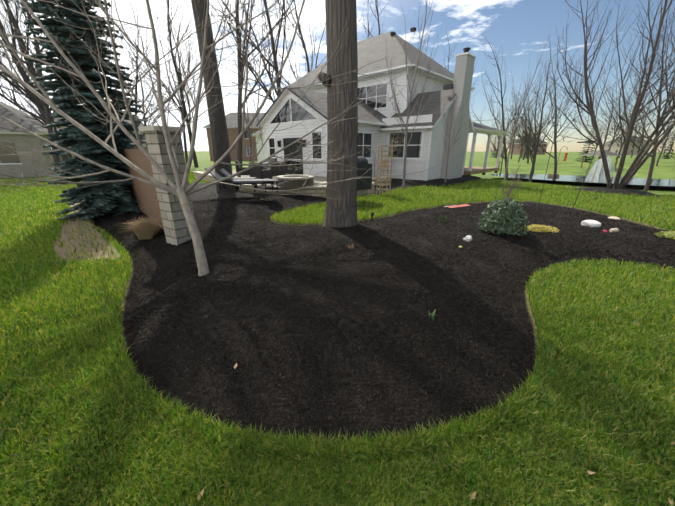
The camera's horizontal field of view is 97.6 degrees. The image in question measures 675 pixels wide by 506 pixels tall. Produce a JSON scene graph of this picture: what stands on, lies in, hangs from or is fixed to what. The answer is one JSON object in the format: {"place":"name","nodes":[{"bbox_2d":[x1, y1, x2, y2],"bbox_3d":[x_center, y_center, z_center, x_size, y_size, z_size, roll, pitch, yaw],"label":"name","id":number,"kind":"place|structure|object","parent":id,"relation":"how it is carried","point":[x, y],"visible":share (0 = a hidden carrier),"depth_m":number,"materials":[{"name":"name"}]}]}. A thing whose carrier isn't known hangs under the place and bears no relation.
{"place":"outdoors","nodes":[
{"label":"outdoors","id":0,"kind":"place"},
{"bbox_2d":[0,151,674,505],"bbox_3d":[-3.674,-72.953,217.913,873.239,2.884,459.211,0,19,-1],"label":"lawn","id":1,"kind":"structure","parent":0,"point":[662,169],"depth_m":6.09,"materials":[{"name":"green plant"}]},
{"bbox_2d":[0,55,33,113],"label":"tree","id":2,"kind":"object","parent":1,"relation":"on","point":[15,93],"visible":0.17,"depth_m":38.60,"materials":[{"name":"plant"}]},
{"bbox_2d":[0,0,66,172],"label":"tree","id":3,"kind":"object","parent":1,"relation":"on","point":[34,109],"visible":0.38,"depth_m":23.31,"materials":[{"name":"brown plant"}]},
{"bbox_2d":[0,0,72,171],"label":"tree","id":4,"kind":"object","parent":1,"relation":"on","point":[26,91],"visible":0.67,"depth_m":19.61,"materials":[{"name":"brown plant"}]},
{"bbox_2d":[0,0,74,170],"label":"tree","id":5,"kind":"object","parent":1,"relation":"on","point":[19,89],"visible":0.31,"depth_m":20.96,"materials":[{"name":"brown plant"}]},
{"bbox_2d":[0,0,75,173],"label":"tree","id":6,"kind":"object","parent":1,"relation":"on","point":[49,118],"visible":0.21,"depth_m":19.41,"materials":[{"name":"brown plant"}]},
{"bbox_2d":[0,101,79,177],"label":"neighbour house","id":7,"kind":"structure","parent":1,"relation":"on","point":[15,165],"depth_m":21.78,"materials":[{"name":"beige brick"}]},
{"bbox_2d":[16,53,66,128],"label":"tree","id":8,"kind":"object","parent":1,"relation":"on","point":[38,110],"visible":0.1,"depth_m":44.51,"materials":[{"name":"grey plant"}]},
{"bbox_2d":[18,0,147,220],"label":"blue spruce","id":9,"kind":"object","parent":1,"relation":"on","point":[114,197],"visible":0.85,"depth_m":8.28,"materials":[{"name":"green plant"}]},
{"bbox_2d":[10,7,162,147],"bbox_3d":[-25.047,-18.530,28.551,10.999,20.840,12.989,4,20,12],"label":"tree","id":10,"kind":"object","parent":1,"relation":"on","point":[116,51],"visible":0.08,"depth_m":30.67,"materials":[{"name":"grey plant"}]},
{"bbox_2d":[41,117,145,146],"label":"neighbour house","id":11,"kind":"structure","parent":1,"relation":"on","point":[129,121],"depth_m":50.81,"materials":[{"name":"beige"}]},
{"bbox_2d":[118,215,162,239],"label":"dry ornamental grass","id":12,"kind":"object","parent":1,"relation":"on","point":[145,229],"depth_m":6.51,"materials":[{"name":"beige plant"}]},
{"bbox_2d":[122,147,163,228],"bbox_3d":[-6.162,-2.160,8.994,0.120,2.000,8.064,-16,25,-39],"label":"wooden privacy fence","id":13,"kind":"object","parent":1,"relation":"on","point":[145,196],"visible":0.29,"depth_m":7.72,"materials":[{"name":"brown wood"}]},
{"bbox_2d":[115,34,173,147],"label":"tree","id":14,"kind":"object","parent":1,"relation":"on","point":[142,101],"visible":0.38,"depth_m":50.50,"materials":[{"name":"grey plant"}]},
{"bbox_2d":[103,0,188,144],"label":"tree","id":15,"kind":"object","parent":1,"relation":"on","point":[136,93],"visible":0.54,"depth_m":28.40,"materials":[{"name":"grey plant"}]},
{"bbox_2d":[124,4,204,163],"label":"tree","id":16,"kind":"object","parent":1,"relation":"on","point":[185,146],"visible":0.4,"depth_m":41.88,"materials":[{"name":"grey plant"}]},
{"bbox_2d":[105,0,227,167],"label":"tree","id":17,"kind":"object","parent":1,"relation":"on","point":[184,113],"visible":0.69,"depth_m":28.31,"materials":[{"name":"grey plant"}]},
{"bbox_2d":[144,131,193,245],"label":"stone pillar","id":18,"kind":"structure","parent":1,"relation":"on","point":[176,229],"depth_m":5.70,"materials":[{"name":"beige stone"}]},
{"bbox_2d":[138,125,184,131],"bbox_3d":[-3.269,-2.306,5.506,0.560,0.080,0.560,13,23,32],"label":"pillar cap","id":19,"kind":"object","parent":18,"relation":"on","point":[153,128],"visible":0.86,"depth_m":5.33,"materials":[{"name":"beige stone"}]},
{"bbox_2d":[193,171,215,181],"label":"patio wall","id":20,"kind":"structure","parent":1,"relation":"on","point":[208,177],"depth_m":18.29,"materials":[{"name":"stone"}]},
{"bbox_2d":[191,0,235,191],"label":"tall tree","id":21,"kind":"object","parent":1,"relation":"on","point":[219,138],"visible":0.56,"depth_m":12.07,"materials":[{"name":"brown plant"}]},
{"bbox_2d":[0,0,456,275],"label":"tree","id":22,"kind":"object","parent":1,"relation":"on","point":[181,191],"visible":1,"depth_m":4.51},
{"bbox_2d":[203,112,264,160],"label":"house","id":23,"kind":"structure","parent":1,"relation":"on","point":[232,124],"depth_m":53.69,"materials":[{"name":"red brick"}]},
{"bbox_2d":[177,0,293,102],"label":"tree","id":24,"kind":"object","parent":1,"relation":"on","point":[275,68],"visible":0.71,"depth_m":20.13,"materials":[{"name":"grey plant"}]},
{"bbox_2d":[230,51,263,161],"bbox_3d":[-4.700,-7.003,15.556,1.663,6.670,1.776,0,19,-1],"label":"bare tree","id":25,"kind":"object","parent":1,"relation":"on","point":[250,137],"visible":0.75,"depth_m":15.40,"materials":[{"name":"brown plant"}]},
{"bbox_2d":[217,0,308,166],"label":"tree","id":26,"kind":"object","parent":1,"relation":"on","point":[239,154],"visible":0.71,"depth_m":26.76,"materials":[{"name":"grey plant"}]},
{"bbox_2d":[201,170,379,184],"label":"patio floor pavers","id":27,"kind":"object","parent":1,"relation":"on","point":[317,179],"visible":0.1,"depth_m":16.09,"materials":[{"name":"grey stone"}]},
{"bbox_2d":[205,167,256,189],"bbox_3d":[-3.996,-2.861,11.260,1.800,0.785,0.650,-2,19,-5],"label":"lounge chair","id":28,"kind":"object","parent":27,"relation":"on","point":[215,175],"visible":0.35,"depth_m":11.08,"materials":[{"name":"black metal"}]},
{"bbox_2d":[235,161,249,176],"bbox_3d":[-4.341,-3.810,13.768,0.655,0.920,0.670,-4,20,-10],"label":"patio chair","id":29,"kind":"object","parent":27,"relation":"on","point":[238,168],"visible":0.44,"depth_m":13.47,"materials":[{"name":"wicker"}]},
{"bbox_2d":[219,168,274,192],"bbox_3d":[-3.165,-2.604,10.527,1.800,0.785,0.650,-4,20,-10],"label":"lounge chair","id":30,"kind":"object","parent":27,"relation":"on","point":[241,181],"visible":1,"depth_m":10.33,"materials":[{"name":"black metal"}]},
{"bbox_2d":[249,162,272,185],"bbox_3d":[-3.213,-3.326,12.385,0.670,0.920,0.655,10,22,27],"label":"patio chair","id":31,"kind":"object","parent":27,"relation":"on","point":[258,172],"visible":0.73,"depth_m":12.10,"materials":[{"name":"wicker"}]},
{"bbox_2d":[262,158,276,169],"bbox_3d":[-4.060,-5.195,17.724,0.670,0.920,0.655,10,22,27],"label":"patio chair","id":32,"kind":"object","parent":27,"relation":"on","point":[263,168],"visible":0.21,"depth_m":17.68,"materials":[{"name":"wicker"}]},
{"bbox_2d":[263,179,277,192],"bbox_3d":[-2.333,-2.360,10.412,0.500,0.400,0.500,-4,20,-10],"label":"side table","id":33,"kind":"object","parent":27,"relation":"on","point":[265,181],"visible":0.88,"depth_m":10.25,"materials":[{"name":"black metal"}]},
{"bbox_2d":[268,161,284,178],"bbox_3d":[-2.758,-3.681,13.400,0.670,0.920,0.655,-7,21,-20],"label":"patio chair","id":34,"kind":"object","parent":27,"relation":"on","point":[278,171],"visible":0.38,"depth_m":13.08,"materials":[{"name":"wicker"}]},
{"bbox_2d":[276,175,313,187],"bbox_3d":[-1.756,-3.014,12.357,1.560,0.390,1.560,0,19,-1],"label":"fire pit","id":35,"kind":"object","parent":27,"relation":"on","point":[297,183],"visible":0.9,"depth_m":11.77,"materials":[{"name":"stone"}]},
{"bbox_2d":[357,156,371,190],"bbox_3d":[0.604,-2.941,10.891,0.660,1.180,1.350,17,26,41],"label":"covered grill","id":36,"kind":"object","parent":27,"relation":"on","point":[362,163],"visible":0.38,"depth_m":10.82,"materials":[{"name":"black metal"}]},
{"bbox_2d":[237,184,367,196],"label":"retaining wall","id":37,"kind":"structure","parent":1,"relation":"on","point":[321,192],"depth_m":12.10,"materials":[{"name":"stone"}]},
{"bbox_2d":[248,0,364,95],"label":"tree","id":38,"kind":"object","parent":1,"relation":"on","point":[305,50],"visible":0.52,"depth_m":33.42,"materials":[{"name":"grey plant"}]},
{"bbox_2d":[322,0,357,227],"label":"oak tree","id":39,"kind":"object","parent":1,"relation":"on","point":[342,212],"visible":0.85,"depth_m":6.41,"materials":[{"name":"brown plant"}]},
{"bbox_2d":[317,71,331,86],"bbox_3d":[-0.273,-3.694,6.288,0.316,0.305,0.257,0,19,-1],"label":"tree burl","id":40,"kind":"object","parent":39,"relation":"attached to","point":[321,76],"visible":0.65,"depth_m":6.19,"materials":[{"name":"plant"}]},
{"bbox_2d":[314,177,389,194],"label":"patio","id":41,"kind":"structure","parent":1,"relation":"on","point":[372,190],"depth_m":13.48,"materials":[{"name":"stone"}]},
{"bbox_2d":[252,27,509,180],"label":"house","id":42,"kind":"structure","parent":1,"relation":"on","point":[426,147],"depth_m":18.40,"materials":[{"name":"white"}]},
{"bbox_2d":[365,115,402,191],"bbox_3d":[2.073,-4.604,14.045,2.738,3.666,1.628,0,19,-1],"label":"bare tree","id":43,"kind":"object","parent":1,"relation":"on","point":[386,153],"visible":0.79,"depth_m":14.05,"materials":[{"name":"beige plant"}]},
{"bbox_2d":[94,196,674,442],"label":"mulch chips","id":44,"kind":"object","parent":1,"relation":"on","point":[360,414],"visible":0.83,"depth_m":3.23,"materials":[{"name":"black wood"}]},
{"bbox_2d":[477,164,529,235],"bbox_3d":[3.658,-1.102,6.378,1.072,1.636,1.001,0,19,-1],"label":"green shrub","id":45,"kind":"object","parent":44,"relation":"on","point":[496,216],"depth_m":6.28,"materials":[{"name":"green plant"}]},
{"bbox_2d":[376,145,394,195],"bbox_3d":[2.041,-3.568,12.865,0.620,2.100,0.560,-4,20,-10],"label":"trellis","id":46,"kind":"object","parent":1,"relation":"on","point":[383,163],"visible":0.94,"depth_m":12.76,"materials":[{"name":"brown wood"}]},
{"bbox_2d":[357,0,417,42],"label":"tree","id":47,"kind":"object","parent":1,"relation":"on","point":[376,8],"visible":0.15,"depth_m":38.38,"materials":[{"name":"grey plant"}]},
{"bbox_2d":[385,0,438,188],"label":"bare tree","id":48,"kind":"object","parent":1,"relation":"on","point":[406,126],"visible":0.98,"depth_m":13.47,"materials":[{"name":"grey plant"}]},
{"bbox_2d":[428,309,435,319],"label":"daffodil shoots","id":49,"kind":"object","parent":1,"relation":"on","point":[432,314],"visible":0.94,"depth_m":3.29,"materials":[{"name":"green plant"}]},
{"bbox_2d":[197,363,674,504],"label":"fallen leaves","id":50,"kind":"object","parent":1,"relation":"on","point":[474,493],"visible":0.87,"depth_m":1.70,"materials":[{"name":"beige plant"}]},
{"bbox_2d":[440,78,468,182],"bbox_3d":[6.300,-6.908,16.294,1.542,6.240,1.474,15,24,36],"label":"young tree","id":51,"kind":"object","parent":1,"relation":"on","point":[450,131],"visible":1,"depth_m":16.39,"materials":[{"name":"brown plant"}]},
{"bbox_2d":[448,204,469,207],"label":"stone slab","id":52,"kind":"structure","parent":1,"relation":"on","point":[462,205],"depth_m":9.66,"materials":[{"name":"stone"}]},
{"bbox_2d":[442,29,476,98],"bbox_3d":[14.018,-20.090,41.631,9.281,20.086,9.417,-1,19,-4],"label":"tree","id":53,"kind":"object","parent":1,"relation":"on","point":[450,59],"visible":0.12,"depth_m":39.13,"materials":[{"name":"grey plant"}]},
{"bbox_2d":[463,235,471,241],"bbox_3d":[2.642,-0.286,5.986,0.192,0.155,0.151,-18,26,-41],"label":"white rock","id":54,"kind":"object","parent":1,"relation":"on","point":[468,238],"visible":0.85,"depth_m":5.94,"materials":[{"name":"white stone"}]},
{"bbox_2d":[489,129,504,157],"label":"evergreen","id":55,"kind":"object","parent":1,"relation":"on","point":[496,147],"visible":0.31,"depth_m":94.66,"materials":[{"name":"green plant"}]},
{"bbox_2d":[486,120,511,167],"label":"tree","id":56,"kind":"object","parent":1,"relation":"on","point":[498,143],"visible":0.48,"depth_m":61.69,"materials":[{"name":"grey plant"}]},
{"bbox_2d":[492,111,509,173],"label":"tree","id":57,"kind":"object","parent":1,"relation":"on","point":[502,152],"visible":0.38,"depth_m":53.79,"materials":[{"name":"grey plant"}]},
{"bbox_2d":[470,43,552,180],"bbox_3d":[19.895,-17.091,35.914,9.110,18.427,10.763,2,19,4],"label":"tree","id":58,"kind":"object","parent":1,"relation":"on","point":[503,128],"visible":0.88,"depth_m":36.50,"materials":[{"name":"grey plant"}]},
{"bbox_2d":[500,89,533,158],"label":"tree","id":59,"kind":"object","parent":1,"relation":"on","point":[514,127],"visible":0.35,"depth_m":81.96,"materials":[{"name":"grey plant"}]},
{"bbox_2d":[491,31,554,182],"bbox_3d":[9.971,-7.886,16.642,2.364,8.036,1.842,12,23,32],"label":"bare tree","id":60,"kind":"object","parent":1,"relation":"on","point":[514,136],"visible":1,"depth_m":16.63,"materials":[{"name":"brown plant"}]},
{"bbox_2d":[518,119,531,162],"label":"tree","id":61,"kind":"object","parent":1,"relation":"on","point":[522,144],"visible":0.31,"depth_m":70.96,"materials":[{"name":"brown plant"}]},
{"bbox_2d":[505,92,554,162],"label":"tree","id":62,"kind":"object","parent":1,"relation":"on","point":[527,131],"visible":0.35,"depth_m":66.73,"materials":[{"name":"brown plant"}]},
{"bbox_2d":[500,66,567,173],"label":"tree","id":63,"kind":"object","parent":1,"relation":"on","point":[530,121],"visible":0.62,"depth_m":51.33,"materials":[{"name":"brown plant"}]},
{"bbox_2d":[521,107,548,159],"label":"tree","id":64,"kind":"object","parent":1,"relation":"on","point":[531,133],"visible":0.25,"depth_m":74.34,"materials":[{"name":"brown plant"}]},
{"bbox_2d":[499,40,575,181],"bbox_3d":[21.936,-15.147,33.429,7.428,16.258,7.533,6,20,17],"label":"tree","id":65,"kind":"object","parent":1,"relation":"on","point":[533,161],"visible":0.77,"depth_m":33.12,"materials":[{"name":"brown plant"}]},
{"bbox_2d":[524,224,558,232],"bbox_3d":[4.601,-0.578,6.732,0.844,0.123,0.626,0,19,-1],"label":"yellow groundcover","id":66,"kind":"object","parent":1,"relation":"on","point":[537,227],"visible":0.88,"depth_m":6.66,"materials":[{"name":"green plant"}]},
{"bbox_2d":[539,135,563,202],"bbox_3d":[7.071,-2.675,9.769,0.355,2.278,0.014,0,19,-1],"label":"shepherd hook","id":67,"kind":"object","parent":1,"relation":"on","point":[548,162],"visible":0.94,"depth_m":9.65,"materials":[{"name":"black metal"}]},
{"bbox_2d":[514,59,595,181],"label":"tree","id":68,"kind":"object","parent":1,"relation":"on","point":[555,125],"visible":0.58,"depth_m":41.83,"materials":[{"name":"brown plant"}]},
{"bbox_2d":[552,146,567,184],"bbox_3d":[11.366,-4.294,15.072,0.433,2.178,0.180,0,19,-1],"label":"bird feeder","id":69,"kind":"object","parent":1,"relation":"on","point":[565,156],"visible":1,"depth_m":14.86,"materials":[{"name":"red metal"}]},
{"bbox_2d":[575,128,596,161],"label":"evergreen","id":70,"kind":"object","parent":1,"relation":"on","point":[585,152],"visible":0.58,"depth_m":66.53,"materials":[{"name":"green plant"}]},
{"bbox_2d":[569,133,602,216],"bbox_3d":[6.502,-2.023,7.939,0.635,2.254,0.370,-7,21,-20],"label":"hook","id":71,"kind":"object","parent":1,"relation":"on","point":[589,141],"visible":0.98,"depth_m":7.72,"materials":[{"name":"black metal"}]},
{"bbox_2d":[581,220,600,227],"bbox_3d":[6.057,-0.680,7.061,0.348,0.198,0.270,6,20,16],"label":"white rock","id":72,"kind":"object","parent":1,"relation":"on","point":[592,223],"visible":0.67,"depth_m":7.00,"materials":[{"name":"white stone"}]},
{"bbox_2d":[580,150,620,168],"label":"gazebo","id":73,"kind":"object","parent":1,"relation":"on","point":[598,153],"visible":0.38,"depth_m":56.44,"materials":[{"name":"grey wood"}]},
{"bbox_2d":[592,122,611,149],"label":"tree","id":74,"kind":"object","parent":1,"relation":"on","point":[600,135],"visible":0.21,"depth_m":103.76,"materials":[{"name":"grey plant"}]},
{"bbox_2d":[588,85,624,160],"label":"tree","id":75,"kind":"object","parent":1,"relation":"on","point":[607,134],"visible":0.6,"depth_m":67.17,"materials":[{"name":"brown plant"}]},
{"bbox_2d":[539,0,674,188],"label":"bare tree","id":76,"kind":"object","parent":1,"relation":"on","point":[634,167],"visible":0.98,"depth_m":13.84,"materials":[{"name":"brown plant"}]},
{"bbox_2d":[609,228,618,231],"bbox_3d":[6.171,-0.496,6.596,0.212,0.126,0.142,-7,20,-18],"label":"tan rock","id":77,"kind":"object","parent":1,"relation":"on","point":[614,230],"visible":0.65,"depth_m":6.55,"materials":[{"name":"beige stone"}]},
{"bbox_2d":[601,110,630,157],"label":"tree","id":78,"kind":"object","parent":1,"relation":"on","point":[616,136],"visible":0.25,"depth_m":94.19,"materials":[{"name":"grey plant"}]},
{"bbox_2d":[577,0,674,191],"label":"tree","id":79,"kind":"object","parent":1,"relation":"on","point":[649,177],"visible":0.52,"depth_m":32.96,"materials":[{"name":"brown plant"}]},
{"bbox_2d":[606,68,652,156],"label":"tree","id":80,"kind":"object","parent":1,"relation":"on","point":[612,142],"visible":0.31,"depth_m":62.34,"materials":[{"name":"brown plant"}]},
{"bbox_2d":[606,83,658,158],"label":"tree","id":81,"kind":"object","parent":1,"relation":"on","point":[622,144],"visible":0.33,"depth_m":73.24,"materials":[{"name":"brown plant"}]},
{"bbox_2d":[631,127,652,157],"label":"tree","id":82,"kind":"object","parent":1,"relation":"on","point":[634,141],"visible":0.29,"depth_m":95.60,"materials":[{"name":"brown plant"}]},
{"bbox_2d":[612,186,674,189],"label":"retaining wall","id":83,"kind":"structure","parent":1,"relation":"on","point":[650,187],"depth_m":37.23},
{"bbox_2d":[633,88,663,154],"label":"tree","id":84,"kind":"object","parent":1,"relation":"on","point":[645,126],"visible":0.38,"depth_m":89.31,"materials":[{"name":"brown plant"}]},
{"bbox_2d":[632,111,666,156],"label":"tree","id":85,"kind":"object","parent":1,"relation":"on","point":[643,134],"visible":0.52,"depth_m":83.17,"materials":[{"name":"brown plant"}]},
{"bbox_2d":[647,117,674,165],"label":"tree","id":86,"kind":"object","parent":1,"relation":"on","point":[661,147],"visible":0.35,"depth_m":56.48,"materials":[{"name":"brown plant"}]},
{"bbox_2d":[652,12,674,110],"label":"tree","id":87,"kind":"object","parent":1,"relation":"on","point":[671,63],"visible":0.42,"depth_m":24.53,"materials":[{"name":"brown plant"}]},
{"bbox_2d":[655,231,674,238],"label":"yellow groundcover","id":88,"kind":"object","parent":1,"relation":"on","point":[671,234],"visible":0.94,"depth_m":6.28,"materials":[{"name":"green plant"}]},
{"bbox_2d":[655,108,674,160],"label":"tree","id":89,"kind":"object","parent":1,"relation":"on","point":[669,133],"visible":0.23,"depth_m":61.25,"materials":[{"name":"brown plant"}]},
{"bbox_2d":[660,133,674,158],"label":"evergreen","id":90,"kind":"object","parent":1,"relation":"on","point":[667,155],"visible":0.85,"depth_m":85.92,"materials":[{"name":"green plant"}]},
{"bbox_2d":[0,171,674,249],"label":"grass","id":91,"kind":"structure","parent":0,"point":[403,195],"depth_m":11.13,"materials":[{"name":"green plant"}]},
{"bbox_2d":[0,0,674,151],"label":"sky","id":92,"kind":"structure","parent":0,"point":[520,26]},
{"bbox_2d":[510,136,547,154],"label":"house","id":93,"kind":"structure","parent":0,"point":[540,151],"depth_m":158.52,"materials":[{"name":"red brick"}]},
{"bbox_2d":[489,174,674,185],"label":"pond water","id":94,"kind":"structure","parent":0,"point":[637,181],"depth_m":41.41,"materials":[{"name":"grey liquid"}]},
{"bbox_2d":[585,155,614,182],"bbox_3d":[33.587,-10.687,37.451,2.835,3.310,2.979,0,19,-1],"label":"fountain spray","id":95,"kind":"object","parent":94,"relation":"on","point":[600,171],"visible":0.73,"depth_m":37.43,"materials":[{"name":"white liquid"}]},
{"bbox_2d":[604,136,650,154],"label":"house","id":96,"kind":"structure","parent":0,"point":[615,147],"depth_m":148.65,"materials":[{"name":"beige brick"}]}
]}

